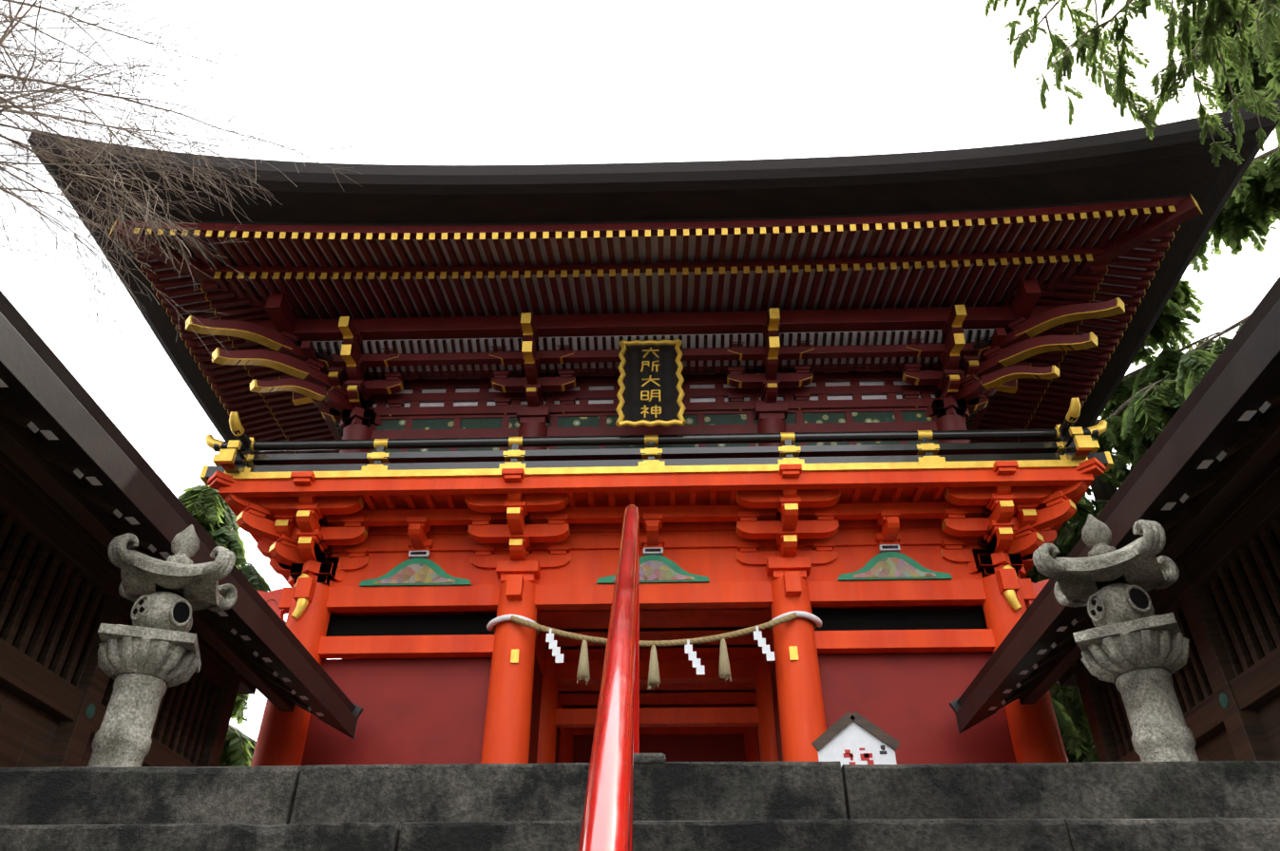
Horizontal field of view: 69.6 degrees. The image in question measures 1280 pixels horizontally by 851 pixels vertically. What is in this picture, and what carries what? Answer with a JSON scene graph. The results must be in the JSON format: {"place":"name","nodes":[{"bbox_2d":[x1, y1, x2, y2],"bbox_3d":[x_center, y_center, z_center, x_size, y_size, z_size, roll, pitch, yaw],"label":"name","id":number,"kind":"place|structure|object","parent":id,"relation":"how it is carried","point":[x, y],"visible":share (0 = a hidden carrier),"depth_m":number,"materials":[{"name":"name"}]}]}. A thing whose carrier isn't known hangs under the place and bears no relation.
{"place":"outdoors","nodes":[
{"label":"outdoors","id":0,"kind":"place"},
{"bbox_2d":[0,515,194,745],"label":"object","id":1,"kind":"object","parent":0,"point":[9,536],"depth_m":5.55,"materials":[{"name":"brown wood"}]},
{"bbox_2d":[0,0,1279,764],"label":"sky","id":2,"kind":"structure","parent":0,"point":[405,82],"materials":[{"name":"white"}]},
{"bbox_2d":[149,212,1161,765],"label":"gate","id":3,"kind":"structure","parent":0,"point":[690,522],"depth_m":9.24,"materials":[{"name":"red wood"}]},
{"bbox_2d":[257,579,1049,621],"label":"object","id":4,"kind":"object","parent":3,"relation":"attached to","point":[276,595],"visible":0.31,"depth_m":9.16,"materials":[{"name":"wood"}]},
{"bbox_2d":[369,411,938,452],"bbox_3d":[0.191,1.210,11.967,6.724,0.520,3.842,-1,-35,1],"label":"floral band","id":5,"kind":"object","parent":3,"relation":"attached to","point":[690,420],"depth_m":10.48,"materials":[{"name":"wood"}]},
{"bbox_2d":[109,194,1201,454],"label":"roof eaves","id":6,"kind":"structure","parent":3,"relation":"on","point":[1061,290],"depth_m":10.27,"materials":[{"name":"brown wood"}]},
{"bbox_2d":[27,99,1279,441],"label":"roof","id":7,"kind":"structure","parent":6,"relation":"on","point":[1170,161],"depth_m":9.19,"materials":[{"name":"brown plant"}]},
{"bbox_2d":[300,328,1007,437],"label":"cove ribs","id":8,"kind":"object","parent":6,"relation":"on","point":[321,354],"visible":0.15,"depth_m":10.43,"materials":[{"name":"paint"}]},
{"bbox_2d":[358,552,952,587],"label":"decorative carvings","id":9,"kind":"object","parent":3,"relation":"attached to","point":[438,570],"visible":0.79,"depth_m":9.20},
{"bbox_2d":[373,557,936,584],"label":"carving trim","id":10,"kind":"structure","parent":9,"relation":"attached to","point":[657,570],"depth_m":9.19,"materials":[{"name":"wood"}]},
{"bbox_2d":[250,573,1068,766],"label":"pillars","id":11,"kind":"structure","parent":3,"relation":"attached to","point":[1035,734],"depth_m":8.54,"materials":[{"name":"wood"}]},
{"bbox_2d":[492,612,817,647],"bbox_3d":[0.134,2.065,8.875,3.188,0.333,0.530,-1,-35,1],"label":"rope","id":12,"kind":"object","parent":11,"relation":"hanging from","point":[664,643],"visible":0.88,"depth_m":8.64,"materials":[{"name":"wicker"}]},
{"bbox_2d":[576,638,732,689],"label":"straw tassels","id":13,"kind":"object","parent":12,"relation":"hanging from","point":[654,678],"visible":1,"depth_m":8.44,"materials":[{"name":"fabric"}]},
{"bbox_2d":[325,608,987,636],"bbox_3d":[0.140,2.014,9.157,6.640,0.320,0.040,-1,-35,1],"label":"transom opening","id":14,"kind":"object","parent":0,"point":[831,620],"visible":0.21,"depth_m":9.17,"materials":[{"name":"black"}]},
{"bbox_2d":[817,721,897,767],"bbox_3d":[1.615,2.668,6.725,0.568,1.069,0.030,-1,-35,1],"label":"sign","id":15,"kind":"object","parent":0,"point":[852,736],"depth_m":6.89,"materials":[{"name":"white wood"}]},
{"bbox_2d":[842,747,874,764],"bbox_3d":[1.624,2.644,6.721,0.216,0.568,0.003,-1,-35,1],"label":"sign lettering","id":16,"kind":"object","parent":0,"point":[864,756],"visible":0.17,"depth_m":6.85},
{"bbox_2d":[988,401,1270,710],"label":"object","id":17,"kind":"structure","parent":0,"point":[1247,415],"depth_m":4.98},
{"bbox_2d":[982,0,1279,167],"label":"foliage","id":18,"kind":"object","parent":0,"point":[1271,14],"depth_m":8.47,"materials":[{"name":"green plant"}]},
{"bbox_2d":[1173,529,1279,710],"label":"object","id":19,"kind":"object","parent":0,"point":[1273,571],"depth_m":5.56,"materials":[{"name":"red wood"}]},
{"label":"ground","id":20,"kind":"structure","parent":0,"visible":0},
{"bbox_2d":[0,379,324,767],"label":"building","id":21,"kind":"structure","parent":20,"relation":"on","point":[56,508],"depth_m":5.62,"materials":[{"name":"brown wood"}]},
{"bbox_2d":[85,704,95,718],"bbox_3d":[-3.630,-1.749,1.643,0.020,1.069,14.650,-1,-35,1],"label":"building copper","id":22,"kind":"object","parent":21,"relation":"attached to","point":[90,711],"visible":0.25,"depth_m":5.81,"materials":[{"name":"green metal"}]},
{"bbox_2d":[0,290,363,739],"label":"side building roof","id":23,"kind":"structure","parent":21,"relation":"on","point":[45,391],"depth_m":4.85,"materials":[{"name":"brown wood"}]},
{"bbox_2d":[0,0,362,360],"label":"bare tree","id":24,"kind":"object","parent":20,"relation":"on","point":[35,105],"visible":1,"depth_m":7.37,"materials":[{"name":"brown plant"}]},
{"bbox_2d":[0,761,1279,850],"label":"steps","id":25,"kind":"structure","parent":20,"relation":"on","point":[1215,806],"depth_m":2.50,"materials":[{"name":"grey stone"}]},
{"bbox_2d":[577,504,639,850],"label":"handrail","id":26,"kind":"object","parent":25,"relation":"on","point":[607,821],"visible":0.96,"depth_m":1.14,"materials":[{"name":"red metal"}]},
{"bbox_2d":[633,753,666,764],"bbox_3d":[-0.026,0.976,2.642,0.200,0.030,0.160,-1,-35,1],"label":"stone block","id":27,"kind":"object","parent":25,"relation":"on","point":[649,758],"visible":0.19,"depth_m":2.57,"materials":[{"name":"grey stone"}]},
{"bbox_2d":[1004,393,1279,762],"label":"building","id":28,"kind":"structure","parent":20,"relation":"on","point":[1222,520],"depth_m":5.64,"materials":[{"name":"brown wood"}]},
{"bbox_2d":[949,276,1279,734],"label":"side building roof","id":29,"kind":"structure","parent":28,"relation":"on","point":[1240,378],"depth_m":4.74,"materials":[{"name":"brown wood"}]},
{"bbox_2d":[1219,693,1228,708],"bbox_3d":[3.438,-1.864,1.481,0.020,1.069,14.650,-1,-35,1],"label":"building copper","id":30,"kind":"object","parent":28,"relation":"attached to","point":[1223,701],"visible":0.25,"depth_m":5.65,"materials":[{"name":"green metal"}]},
{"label":"terrace","id":31,"kind":"structure","parent":0,"visible":0},
{"bbox_2d":[87,524,237,766],"bbox_3d":[-2.402,1.185,4.475,0.584,1.603,0.584,11,-37,-15],"label":"lantern","id":32,"kind":"object","parent":31,"relation":"on","point":[148,658],"visible":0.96,"depth_m":4.44,"materials":[{"name":"grey stone"}]},
{"bbox_2d":[133,599,190,623],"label":"lantern openings","id":33,"kind":"object","parent":32,"relation":"attached to","point":[181,612],"visible":0.46,"depth_m":4.57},
{"bbox_2d":[177,484,286,766],"bbox_3d":[-7.705,4.346,13.607,6.153,7.816,6.994,-1,-35,1],"label":"tree","id":34,"kind":"object","parent":31,"relation":"on","point":[221,512],"depth_m":14.48,"materials":[{"name":"green plant"}]},
{"bbox_2d":[108,193,1202,663],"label":"trim","id":35,"kind":"structure","parent":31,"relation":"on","point":[935,462],"depth_m":9.29,"materials":[{"name":"gold metal"}]},
{"bbox_2d":[615,339,686,427],"bbox_3d":[0.114,-0.475,9.769,0.712,1.457,0.431,-1,-35,1],"label":"plaque frame","id":36,"kind":"object","parent":35,"relation":"attached to","point":[620,422],"visible":0.98,"depth_m":9.63,"materials":[{"name":"gold metal"}]},
{"bbox_2d":[486,611,821,674],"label":"paper streamers","id":37,"kind":"object","parent":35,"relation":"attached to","point":[688,648],"visible":0.62,"depth_m":8.59,"materials":[{"name":"white paper"}]},
{"bbox_2d":[811,711,899,751],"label":"roof","id":38,"kind":"structure","parent":31,"relation":"on","point":[835,729],"depth_m":6.93,"materials":[{"name":"wood"}]},
{"bbox_2d":[879,745,887,754],"bbox_3d":[1.800,2.625,6.728,0.090,0.567,0.003,-1,-35,1],"label":"sign lettering","id":39,"kind":"object","parent":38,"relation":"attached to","point":[883,748],"visible":0.23,"depth_m":6.86},
{"bbox_2d":[1025,522,1082,759],"bbox_3d":[7.079,3.346,21.530,10.614,18.019,11.115,-1,-35,1],"label":"cedar","id":40,"kind":"object","parent":31,"relation":"on","point":[1067,754],"depth_m":16.44,"materials":[{"name":"green plant"}]},
{"bbox_2d":[974,277,1219,763],"bbox_3d":[8.409,1.355,16.119,10.163,15.023,10.163,-1,-35,1],"label":"tree","id":41,"kind":"object","parent":31,"relation":"on","point":[1135,431],"depth_m":15.37,"materials":[{"name":"green plant"}]},
{"bbox_2d":[1032,514,1199,762],"bbox_3d":[2.399,1.148,4.434,0.614,1.655,0.614,-20,-40,26],"label":"lantern","id":42,"kind":"object","parent":31,"relation":"on","point":[1137,657],"visible":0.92,"depth_m":4.41,"materials":[{"name":"grey stone"}]},
{"bbox_2d":[1090,588,1148,615],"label":"lantern openings","id":43,"kind":"object","parent":42,"relation":"attached to","point":[1138,598],"visible":0.5,"depth_m":4.49,"materials":[{"name":"black"}]},
{"bbox_2d":[1174,0,1279,401],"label":"foliage","id":44,"kind":"object","parent":31,"relation":"on","point":[1237,220],"depth_m":16.05,"materials":[{"name":"green plant"}]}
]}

